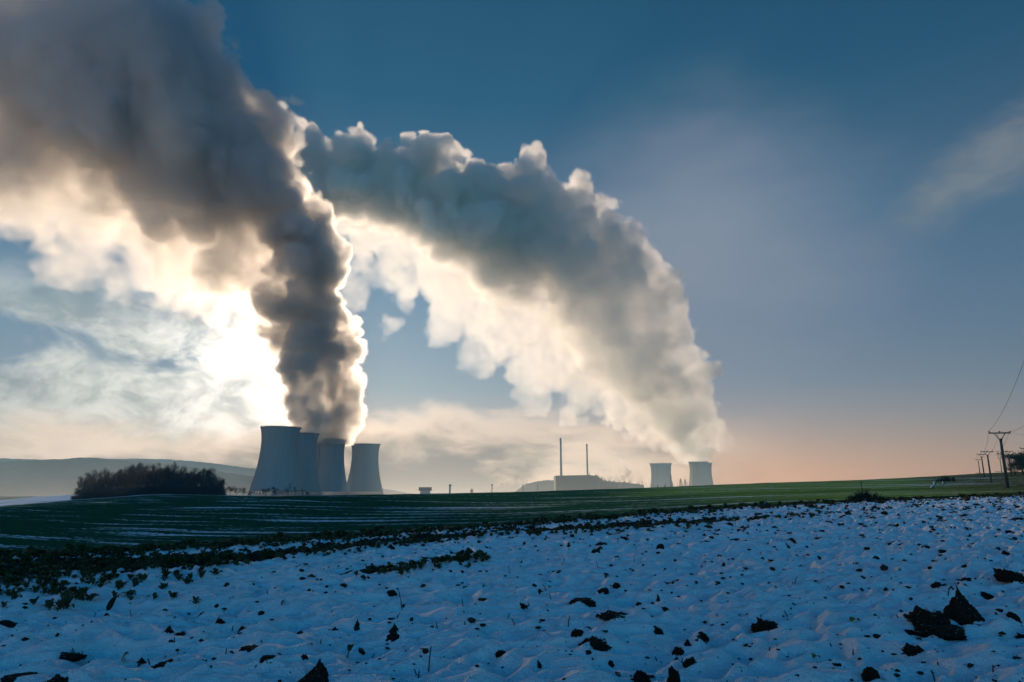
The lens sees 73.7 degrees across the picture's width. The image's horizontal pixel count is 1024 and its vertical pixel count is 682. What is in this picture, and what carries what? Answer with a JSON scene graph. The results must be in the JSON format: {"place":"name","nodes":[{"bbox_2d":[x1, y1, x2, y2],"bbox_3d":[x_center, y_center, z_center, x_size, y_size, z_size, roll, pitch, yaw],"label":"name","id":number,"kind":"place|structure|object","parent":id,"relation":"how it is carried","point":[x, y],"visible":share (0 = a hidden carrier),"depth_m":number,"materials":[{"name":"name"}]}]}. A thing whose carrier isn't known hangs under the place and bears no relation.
{"place":"outdoors","nodes":[
{"label":"outdoors","id":0,"kind":"place"},
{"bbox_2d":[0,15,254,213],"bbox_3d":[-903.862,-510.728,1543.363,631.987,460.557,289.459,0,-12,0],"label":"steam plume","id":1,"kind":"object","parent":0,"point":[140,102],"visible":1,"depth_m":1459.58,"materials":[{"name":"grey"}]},
{"bbox_2d":[0,457,378,495],"bbox_3d":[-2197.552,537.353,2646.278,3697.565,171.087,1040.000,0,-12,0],"label":"hill","id":2,"kind":"structure","parent":0,"point":[52,477],"depth_m":2414.09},
{"bbox_2d":[0,458,412,493],"bbox_3d":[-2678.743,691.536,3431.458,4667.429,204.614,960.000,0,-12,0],"label":"hill","id":3,"kind":"structure","parent":0,"point":[231,469],"depth_m":3341.29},
{"bbox_2d":[347,643,353,657],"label":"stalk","id":4,"kind":"object","parent":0,"point":[349,647],"visible":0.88,"depth_m":5.85,"materials":[{"name":"green plant"}]},
{"bbox_2d":[419,487,431,493],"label":"pump house","id":5,"kind":"structure","parent":0,"point":[423,490],"depth_m":874.47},
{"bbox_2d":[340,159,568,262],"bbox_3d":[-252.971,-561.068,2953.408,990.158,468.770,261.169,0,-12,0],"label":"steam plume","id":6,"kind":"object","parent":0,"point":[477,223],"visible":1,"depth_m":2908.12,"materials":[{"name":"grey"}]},
{"bbox_2d":[0,494,1023,681],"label":"snow field","id":7,"kind":"structure","parent":0,"point":[439,596],"depth_m":7.57,"materials":[{"name":"snow"}]},
{"bbox_2d":[1,588,14,596],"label":"leafy plant","id":8,"kind":"object","parent":7,"relation":"on","point":[7,593],"visible":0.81,"depth_m":9.76,"materials":[{"name":"green plant"}]},
{"bbox_2d":[9,590,21,599],"bbox_3d":[-6.536,3.356,9.020,0.161,0.145,0.185,-6,-14,25],"label":"leafy plant","id":9,"kind":"object","parent":7,"relation":"on","point":[14,593],"visible":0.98,"depth_m":8.98,"materials":[{"name":"green plant"}]},
{"bbox_2d":[10,580,26,586],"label":"leafy plant","id":10,"kind":"object","parent":7,"relation":"on","point":[17,583],"visible":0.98,"depth_m":10.13,"materials":[{"name":"green plant"}]},
{"bbox_2d":[0,672,37,681],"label":"soil clod","id":11,"kind":"object","parent":7,"relation":"on","point":[9,678],"visible":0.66,"depth_m":5.35,"materials":[{"name":"soil"}]},
{"bbox_2d":[29,596,38,604],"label":"leafy plant","id":12,"kind":"object","parent":7,"relation":"on","point":[33,601],"visible":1,"depth_m":8.57,"materials":[{"name":"green plant"}]},
{"bbox_2d":[29,585,42,592],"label":"leafy plant","id":13,"kind":"object","parent":7,"relation":"on","point":[36,588],"visible":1,"depth_m":9.87,"materials":[{"name":"green plant"}]},
{"bbox_2d":[41,598,55,610],"bbox_3d":[-5.442,3.108,8.027,0.160,0.141,0.113,-6,-14,25],"label":"leafy plant","id":14,"kind":"object","parent":7,"relation":"on","point":[49,604],"visible":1,"depth_m":8.01,"materials":[{"name":"green plant"}]},
{"bbox_2d":[42,588,59,594],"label":"leafy plant","id":15,"kind":"object","parent":7,"relation":"on","point":[50,591],"visible":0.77,"depth_m":9.80,"materials":[{"name":"green plant"}]},
{"bbox_2d":[49,581,58,587],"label":"leafy plant","id":16,"kind":"object","parent":7,"relation":"on","point":[52,584],"visible":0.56,"depth_m":9.97,"materials":[{"name":"green plant"}]},
{"bbox_2d":[44,674,68,681],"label":"soil clod","id":17,"kind":"object","parent":7,"relation":"on","point":[56,678],"visible":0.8,"depth_m":5.04,"materials":[{"name":"brown soil"}]},
{"bbox_2d":[50,585,62,594],"bbox_3d":[-6.573,3.593,9.849,0.162,0.144,0.212,-6,-14,25],"label":"leafy plant","id":18,"kind":"object","parent":7,"relation":"on","point":[55,589],"visible":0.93,"depth_m":9.81,"materials":[{"name":"green plant"}]},
{"bbox_2d":[52,600,61,610],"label":"leafy plant","id":19,"kind":"object","parent":7,"relation":"on","point":[59,606],"visible":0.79,"depth_m":8.11,"materials":[{"name":"green plant"}]},
{"bbox_2d":[55,570,62,578],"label":"leafy plant","id":20,"kind":"object","parent":7,"relation":"on","point":[58,573],"visible":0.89,"depth_m":12.37,"materials":[{"name":"green plant"}]},
{"bbox_2d":[58,580,68,585],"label":"leafy plant","id":21,"kind":"object","parent":7,"relation":"on","point":[62,582],"visible":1,"depth_m":10.00,"materials":[{"name":"green plant"}]},
{"bbox_2d":[57,597,74,608],"bbox_3d":[-5.284,3.113,8.079,0.177,0.149,0.205,9,-15,-36],"label":"leafy plant","id":22,"kind":"object","parent":7,"relation":"on","point":[64,601],"visible":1,"depth_m":8.09,"materials":[{"name":"green plant"}]},
{"bbox_2d":[64,569,72,577],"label":"leafy plant","id":23,"kind":"object","parent":7,"relation":"on","point":[68,572],"visible":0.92,"depth_m":12.34,"materials":[{"name":"green plant"}]},
{"bbox_2d":[62,592,76,604],"bbox_3d":[-5.525,3.241,8.525,0.125,0.192,0.182,-4,-13,17],"label":"leafy plant","id":24,"kind":"object","parent":7,"relation":"on","point":[66,595],"visible":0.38,"depth_m":8.56,"materials":[{"name":"green plant"}]},
{"bbox_2d":[59,651,87,661],"bbox_3d":[-3.925,2.788,6.042,0.279,0.074,0.272,1,-12,-6],"label":"soil clod","id":25,"kind":"object","parent":7,"relation":"on","point":[73,657],"visible":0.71,"depth_m":6.02,"materials":[{"name":"brown soil"}]},
{"bbox_2d":[70,591,83,599],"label":"leafy plant","id":26,"kind":"object","parent":7,"relation":"on","point":[74,593],"visible":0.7,"depth_m":8.80,"materials":[{"name":"green plant"}]},
{"bbox_2d":[75,587,90,592],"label":"leafy plant","id":27,"kind":"object","parent":7,"relation":"on","point":[82,589],"visible":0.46,"depth_m":9.01,"materials":[{"name":"green plant"}]},
{"bbox_2d":[80,570,89,577],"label":"leafy plant","id":28,"kind":"object","parent":7,"relation":"on","point":[83,574],"visible":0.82,"depth_m":11.92,"materials":[{"name":"green plant"}]},
{"bbox_2d":[80,592,98,600],"bbox_3d":[-5.460,3.311,8.820,0.212,0.117,0.249,-2,-18,13],"label":"leafy plant","id":29,"kind":"object","parent":7,"relation":"on","point":[90,597],"visible":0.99,"depth_m":8.80,"materials":[{"name":"green plant"}]},
{"bbox_2d":[87,568,95,576],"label":"leafy plant","id":30,"kind":"object","parent":7,"relation":"on","point":[90,570],"visible":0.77,"depth_m":12.67,"materials":[{"name":"green plant"}]},
{"bbox_2d":[89,577,99,585],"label":"leafy plant","id":31,"kind":"object","parent":7,"relation":"on","point":[93,580],"visible":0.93,"depth_m":10.56,"materials":[{"name":"green plant"}]},
{"bbox_2d":[111,590,121,598],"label":"leafy plant","id":32,"kind":"object","parent":7,"relation":"on","point":[114,593],"visible":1,"depth_m":8.95,"materials":[{"name":"green plant"}]},
{"bbox_2d":[114,580,123,589],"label":"leafy plant","id":33,"kind":"object","parent":7,"relation":"on","point":[119,584],"visible":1,"depth_m":10.00,"materials":[{"name":"green plant"}]},
{"bbox_2d":[121,590,136,597],"bbox_3d":[-5.086,3.362,9.074,0.195,0.079,0.229,3,-5,-18],"label":"leafy plant","id":34,"kind":"object","parent":7,"relation":"on","point":[130,592],"visible":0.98,"depth_m":9.06,"materials":[{"name":"green plant"}]},
{"bbox_2d":[130,577,142,586],"bbox_3d":[-5.854,3.753,10.634,0.170,0.158,0.204,2,-12,-9],"label":"leafy plant","id":35,"kind":"object","parent":7,"relation":"on","point":[135,581],"visible":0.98,"depth_m":10.60,"materials":[{"name":"green plant"}]},
{"bbox_2d":[137,657,146,666],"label":"soil clod","id":36,"kind":"object","parent":7,"relation":"on","point":[141,661],"visible":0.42,"depth_m":5.62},
{"bbox_2d":[137,574,147,580],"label":"leafy plant","id":37,"kind":"object","parent":7,"relation":"on","point":[141,577],"visible":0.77,"depth_m":11.07,"materials":[{"name":"green plant"}]},
{"bbox_2d":[158,582,167,588],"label":"leafy plant","id":38,"kind":"object","parent":7,"relation":"on","point":[163,585],"visible":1,"depth_m":9.99,"materials":[{"name":"green plant"}]},
{"bbox_2d":[159,567,168,576],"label":"leafy plant","id":39,"kind":"object","parent":7,"relation":"on","point":[164,571],"visible":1,"depth_m":11.54,"materials":[{"name":"green plant"}]},
{"bbox_2d":[163,625,174,632],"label":"soil clod","id":40,"kind":"object","parent":7,"relation":"on","point":[169,629],"visible":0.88,"depth_m":6.63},
{"bbox_2d":[168,591,179,598],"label":"leafy plant","id":41,"kind":"object","parent":7,"relation":"on","point":[173,594],"visible":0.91,"depth_m":8.87,"materials":[{"name":"green plant"}]},
{"bbox_2d":[174,631,185,635],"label":"soil clod","id":42,"kind":"object","parent":7,"relation":"on","point":[182,633],"visible":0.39,"depth_m":6.57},
{"bbox_2d":[179,576,193,583],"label":"leafy plant","id":43,"kind":"object","parent":7,"relation":"on","point":[188,580],"visible":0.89,"depth_m":10.48,"materials":[{"name":"green plant"}]},
{"bbox_2d":[189,596,200,603],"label":"leafy plant","id":44,"kind":"object","parent":7,"relation":"on","point":[195,600],"visible":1,"depth_m":8.39,"materials":[{"name":"green plant"}]},
{"bbox_2d":[208,568,222,574],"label":"leafy plant","id":45,"kind":"object","parent":7,"relation":"on","point":[215,571],"visible":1,"depth_m":11.20,"materials":[{"name":"green plant"}]},
{"bbox_2d":[216,618,224,623],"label":"soil clod","id":46,"kind":"object","parent":7,"relation":"on","point":[220,621],"visible":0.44,"depth_m":7.51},
{"bbox_2d":[239,645,258,651],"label":"soil clod","id":47,"kind":"object","parent":7,"relation":"on","point":[248,648],"visible":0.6,"depth_m":5.88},
{"bbox_2d":[259,655,275,662],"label":"soil clod","id":48,"kind":"object","parent":7,"relation":"on","point":[263,658],"visible":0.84,"depth_m":5.39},
{"bbox_2d":[297,658,328,681],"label":"soil clod","id":49,"kind":"object","parent":7,"relation":"on","point":[318,672],"visible":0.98,"depth_m":4.87,"materials":[{"name":"brown soil"}]},
{"bbox_2d":[353,618,359,630],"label":"soil clod","id":50,"kind":"object","parent":7,"relation":"on","point":[357,625],"visible":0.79,"depth_m":6.82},
{"bbox_2d":[364,564,373,573],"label":"leafy plant","id":51,"kind":"object","parent":7,"relation":"on","point":[368,569],"visible":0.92,"depth_m":11.33,"materials":[{"name":"green plant"}]},
{"bbox_2d":[382,561,392,569],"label":"leafy plant","id":52,"kind":"object","parent":7,"relation":"on","point":[389,564],"visible":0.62,"depth_m":11.84,"materials":[{"name":"green plant"}]},
{"bbox_2d":[387,590,397,596],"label":"soil clod","id":53,"kind":"object","parent":7,"relation":"on","point":[391,593],"visible":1,"depth_m":8.69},
{"bbox_2d":[385,623,399,641],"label":"soil clod","id":54,"kind":"object","parent":7,"relation":"on","point":[393,635],"visible":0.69,"depth_m":6.27,"materials":[{"name":"soil"}]},
{"bbox_2d":[403,566,410,573],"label":"leafy plant","id":55,"kind":"object","parent":7,"relation":"on","point":[408,568],"visible":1,"depth_m":10.28,"materials":[{"name":"green plant"}]},
{"bbox_2d":[417,560,425,568],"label":"leafy plant","id":56,"kind":"object","parent":7,"relation":"on","point":[420,564],"visible":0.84,"depth_m":11.68,"materials":[{"name":"green plant"}]},
{"bbox_2d":[495,650,505,657],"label":"soil clod","id":57,"kind":"object","parent":7,"relation":"on","point":[499,653],"visible":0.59,"depth_m":5.42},
{"bbox_2d":[1,495,1023,681],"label":"soil crumbs","id":58,"kind":"object","parent":7,"relation":"on","point":[588,652],"visible":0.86,"depth_m":12.81,"materials":[{"name":"soil"}]},
{"bbox_2d":[520,602,527,609],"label":"soil clod","id":59,"kind":"object","parent":7,"relation":"on","point":[523,606],"visible":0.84,"depth_m":7.70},
{"bbox_2d":[571,628,583,636],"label":"soil clod","id":60,"kind":"object","parent":7,"relation":"on","point":[575,632],"visible":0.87,"depth_m":5.72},
{"bbox_2d":[568,597,596,606],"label":"soil clod","id":61,"kind":"object","parent":7,"relation":"on","point":[588,602],"visible":0.73,"depth_m":7.60,"materials":[{"name":"soil"}]},
{"bbox_2d":[578,636,611,651],"bbox_3d":[0.674,2.453,5.566,0.246,0.115,0.254,4,-13,-18],"label":"soil clod","id":62,"kind":"object","parent":7,"relation":"on","point":[596,643],"visible":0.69,"depth_m":5.51,"materials":[{"name":"brown soil"}]},
{"bbox_2d":[597,587,608,593],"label":"soil clod","id":63,"kind":"object","parent":7,"relation":"on","point":[605,590],"visible":0.99,"depth_m":8.26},
{"bbox_2d":[599,610,627,620],"bbox_3d":[0.977,2.604,6.507,0.316,0.074,0.309,-2,-13,11],"label":"soil clod","id":64,"kind":"object","parent":7,"relation":"on","point":[607,615],"visible":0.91,"depth_m":6.43,"materials":[{"name":"soil"}]},
{"bbox_2d":[612,582,620,588],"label":"soil clod","id":65,"kind":"object","parent":7,"relation":"on","point":[615,585],"visible":0.6,"depth_m":8.75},
{"bbox_2d":[631,670,650,681],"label":"soil clod","id":66,"kind":"object","parent":7,"relation":"on","point":[640,676],"visible":1,"depth_m":4.57,"materials":[{"name":"soil"}]},
{"bbox_2d":[654,627,663,634],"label":"soil clod","id":67,"kind":"object","parent":7,"relation":"on","point":[658,631],"visible":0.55,"depth_m":6.12,"materials":[{"name":"brown soil"}]},
{"bbox_2d":[656,544,663,548],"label":"soil clod","id":68,"kind":"object","parent":7,"relation":"on","point":[659,546],"visible":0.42,"depth_m":14.07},
{"bbox_2d":[666,666,680,681],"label":"soil clod","id":69,"kind":"object","parent":7,"relation":"on","point":[673,674],"visible":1,"depth_m":4.38,"materials":[{"name":"soil"}]},
{"bbox_2d":[672,646,683,655],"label":"soil clod","id":70,"kind":"object","parent":7,"relation":"on","point":[678,651],"visible":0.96,"depth_m":5.42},
{"bbox_2d":[682,657,696,667],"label":"soil clod","id":71,"kind":"object","parent":7,"relation":"on","point":[686,663],"visible":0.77,"depth_m":4.83,"materials":[{"name":"soil"}]},
{"bbox_2d":[697,631,709,643],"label":"soil clod","id":72,"kind":"object","parent":7,"relation":"on","point":[703,637],"visible":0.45,"depth_m":5.72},
{"bbox_2d":[750,617,778,632],"bbox_3d":[2.220,2.489,5.970,0.272,0.128,0.301,2,-13,-11],"label":"soil clod","id":73,"kind":"object","parent":7,"relation":"on","point":[760,625],"visible":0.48,"depth_m":5.92,"materials":[{"name":"brown soil"}]},
{"bbox_2d":[861,666,880,681],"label":"soil clod","id":74,"kind":"object","parent":7,"relation":"on","point":[868,674],"visible":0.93,"depth_m":4.33,"materials":[{"name":"soil"}]},
{"bbox_2d":[904,629,914,634],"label":"soil clod","id":75,"kind":"object","parent":7,"relation":"on","point":[909,632],"visible":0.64,"depth_m":5.77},
{"bbox_2d":[901,643,924,656],"bbox_3d":[2.965,2.279,5.055,0.190,0.085,0.185,-2,-13,11],"label":"soil clod","id":76,"kind":"object","parent":7,"relation":"on","point":[911,650],"visible":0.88,"depth_m":5.01,"materials":[{"name":"soil"}]},
{"bbox_2d":[903,605,953,624],"bbox_3d":[3.630,2.413,5.961,0.428,0.199,0.418,-4,-13,17],"label":"soil clod","id":77,"kind":"object","parent":7,"relation":"on","point":[918,615],"visible":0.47,"depth_m":5.87,"materials":[{"name":"brown soil"}]},
{"bbox_2d":[930,581,941,587],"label":"soil clod","id":78,"kind":"object","parent":7,"relation":"on","point":[935,584],"visible":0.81,"depth_m":7.76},
{"bbox_2d":[913,623,967,640],"bbox_3d":[3.580,2.430,5.728,0.393,0.092,0.407,-4,-13,17],"label":"soil clod","id":79,"kind":"object","parent":7,"relation":"on","point":[951,632],"visible":0.91,"depth_m":5.63,"materials":[{"name":"soil"}]},
{"bbox_2d":[943,585,984,625],"bbox_3d":[3.979,2.319,6.024,0.370,0.318,0.345,8,-15,-33],"label":"soil clod","id":80,"kind":"object","parent":7,"relation":"on","point":[960,608],"visible":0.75,"depth_m":5.94,"materials":[{"name":"soil"}]},
{"bbox_2d":[981,592,993,599],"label":"soil clod","id":81,"kind":"object","parent":7,"relation":"on","point":[987,596],"visible":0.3,"depth_m":7.69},
{"bbox_2d":[993,568,1023,582],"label":"soil clod","id":82,"kind":"object","parent":7,"relation":"on","point":[1004,575],"visible":0.98,"depth_m":7.99,"materials":[{"name":"soil"}]},
{"bbox_2d":[1006,611,1021,623],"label":"soil clod","id":83,"kind":"object","parent":7,"relation":"on","point":[1014,616],"visible":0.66,"depth_m":5.85,"materials":[{"name":"soil"}]},
{"bbox_2d":[1015,633,1023,638],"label":"soil clod","id":84,"kind":"object","parent":7,"relation":"on","point":[1019,636],"visible":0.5,"depth_m":5.62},
{"bbox_2d":[0,472,1023,549],"bbox_3d":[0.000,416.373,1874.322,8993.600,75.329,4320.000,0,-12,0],"label":"green field","id":85,"kind":"structure","parent":0,"point":[52,522],"depth_m":155.59,"materials":[{"name":"plant"}]},
{"bbox_2d":[70,462,226,499],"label":"copse","id":86,"kind":"object","parent":85,"relation":"on","point":[150,482],"visible":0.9,"depth_m":541.60,"materials":[{"name":"plant"}]},
{"bbox_2d":[247,425,303,495],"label":"cooling tower","id":87,"kind":"structure","parent":85,"relation":"on","point":[278,465],"depth_m":1245.23,"materials":[{"name":"concrete"}]},
{"bbox_2d":[271,432,321,495],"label":"cooling tower","id":88,"kind":"structure","parent":85,"relation":"on","point":[307,444],"depth_m":1369.12,"materials":[{"name":"concrete"}]},
{"bbox_2d":[304,438,348,495],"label":"cooling tower","id":89,"kind":"structure","parent":85,"relation":"on","point":[330,464],"depth_m":1520.93,"materials":[{"name":"concrete"}]},
{"bbox_2d":[344,443,382,494],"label":"cooling tower","id":90,"kind":"structure","parent":85,"relation":"on","point":[364,474],"depth_m":1680.63,"materials":[{"name":"concrete"}]},
{"bbox_2d":[0,492,1023,566],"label":"ground cover","id":91,"kind":"object","parent":85,"relation":"on","point":[81,550],"visible":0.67,"depth_m":18.57,"materials":[{"name":"green plant"}]},
{"bbox_2d":[559,438,561,475],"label":"chimney","id":92,"kind":"object","parent":85,"relation":"on","point":[560,439],"visible":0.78,"depth_m":1873.29,"materials":[{"name":"concrete"}]},
{"bbox_2d":[554,475,586,490],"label":"turbine hall","id":93,"kind":"structure","parent":85,"relation":"on","point":[570,482],"depth_m":1694.59,"materials":[{"name":"concrete"}]},
{"bbox_2d":[586,444,587,474],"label":"chimney","id":94,"kind":"object","parent":85,"relation":"on","point":[587,458],"visible":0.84,"depth_m":2218.32,"materials":[{"name":"concrete"}]},
{"bbox_2d":[586,473,602,489],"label":"reactor building","id":95,"kind":"structure","parent":85,"relation":"on","point":[595,482],"depth_m":1801.23,"materials":[{"name":"concrete"}]},
{"bbox_2d":[603,480,621,488],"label":"auxiliary hall","id":96,"kind":"structure","parent":85,"relation":"on","point":[608,484],"depth_m":1973.56,"materials":[{"name":"concrete"}]},
{"bbox_2d":[621,480,643,488],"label":"storage shed","id":97,"kind":"structure","parent":85,"relation":"on","point":[629,485],"depth_m":2101.94,"materials":[{"name":"concrete"}]},
{"bbox_2d":[649,463,672,486],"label":"cooling tower","id":98,"kind":"structure","parent":85,"relation":"on","point":[660,474],"depth_m":2246.18,"materials":[{"name":"concrete"}]},
{"bbox_2d":[690,462,713,485],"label":"cooling tower","id":99,"kind":"structure","parent":85,"relation":"on","point":[701,473],"depth_m":2260.66,"materials":[{"name":"concrete"}]},
{"bbox_2d":[846,487,885,501],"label":"dark bush","id":100,"kind":"object","parent":85,"relation":"on","point":[867,495],"visible":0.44,"depth_m":40.76,"materials":[{"name":"green plant"}]},
{"bbox_2d":[942,475,951,481],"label":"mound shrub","id":101,"kind":"object","parent":85,"relation":"on","point":[946,478],"visible":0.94,"depth_m":229.82,"materials":[{"name":"green plant"}]},
{"bbox_2d":[977,454,985,477],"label":"power pole","id":102,"kind":"object","parent":85,"relation":"on","point":[982,464],"visible":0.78,"depth_m":281.53,"materials":[{"name":"metal"}]},
{"bbox_2d":[981,451,992,482],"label":"power pole","id":103,"kind":"object","parent":85,"relation":"on","point":[989,466],"visible":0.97,"depth_m":204.61,"materials":[{"name":"metal"}]},
{"bbox_2d":[988,431,1010,487],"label":"power pole","id":104,"kind":"object","parent":85,"relation":"on","point":[1004,463],"visible":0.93,"depth_m":114.38,"materials":[{"name":"concrete"}]},
{"bbox_2d":[1004,451,1012,475],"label":"power pole","id":105,"kind":"object","parent":85,"relation":"on","point":[1009,462],"visible":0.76,"depth_m":285.53,"materials":[{"name":"metal"}]},
{"bbox_2d":[996,450,1023,468],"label":"dark tree","id":106,"kind":"object","parent":85,"relation":"on","point":[1018,458],"visible":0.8,"depth_m":301.99,"materials":[{"name":"green plant"}]},
{"bbox_2d":[1000,459,1023,475],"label":"dark tree","id":107,"kind":"object","parent":85,"relation":"on","point":[1017,469],"visible":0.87,"depth_m":294.32,"materials":[{"name":"green plant"}]},
{"bbox_2d":[0,0,1023,493],"label":"sky","id":108,"kind":"structure","parent":0,"point":[794,229],"materials":[{"name":"blue"}]},
{"bbox_2d":[515,480,553,491],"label":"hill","id":109,"kind":"structure","parent":0,"point":[545,485],"depth_m":2518.04,"materials":[{"name":"grey"}]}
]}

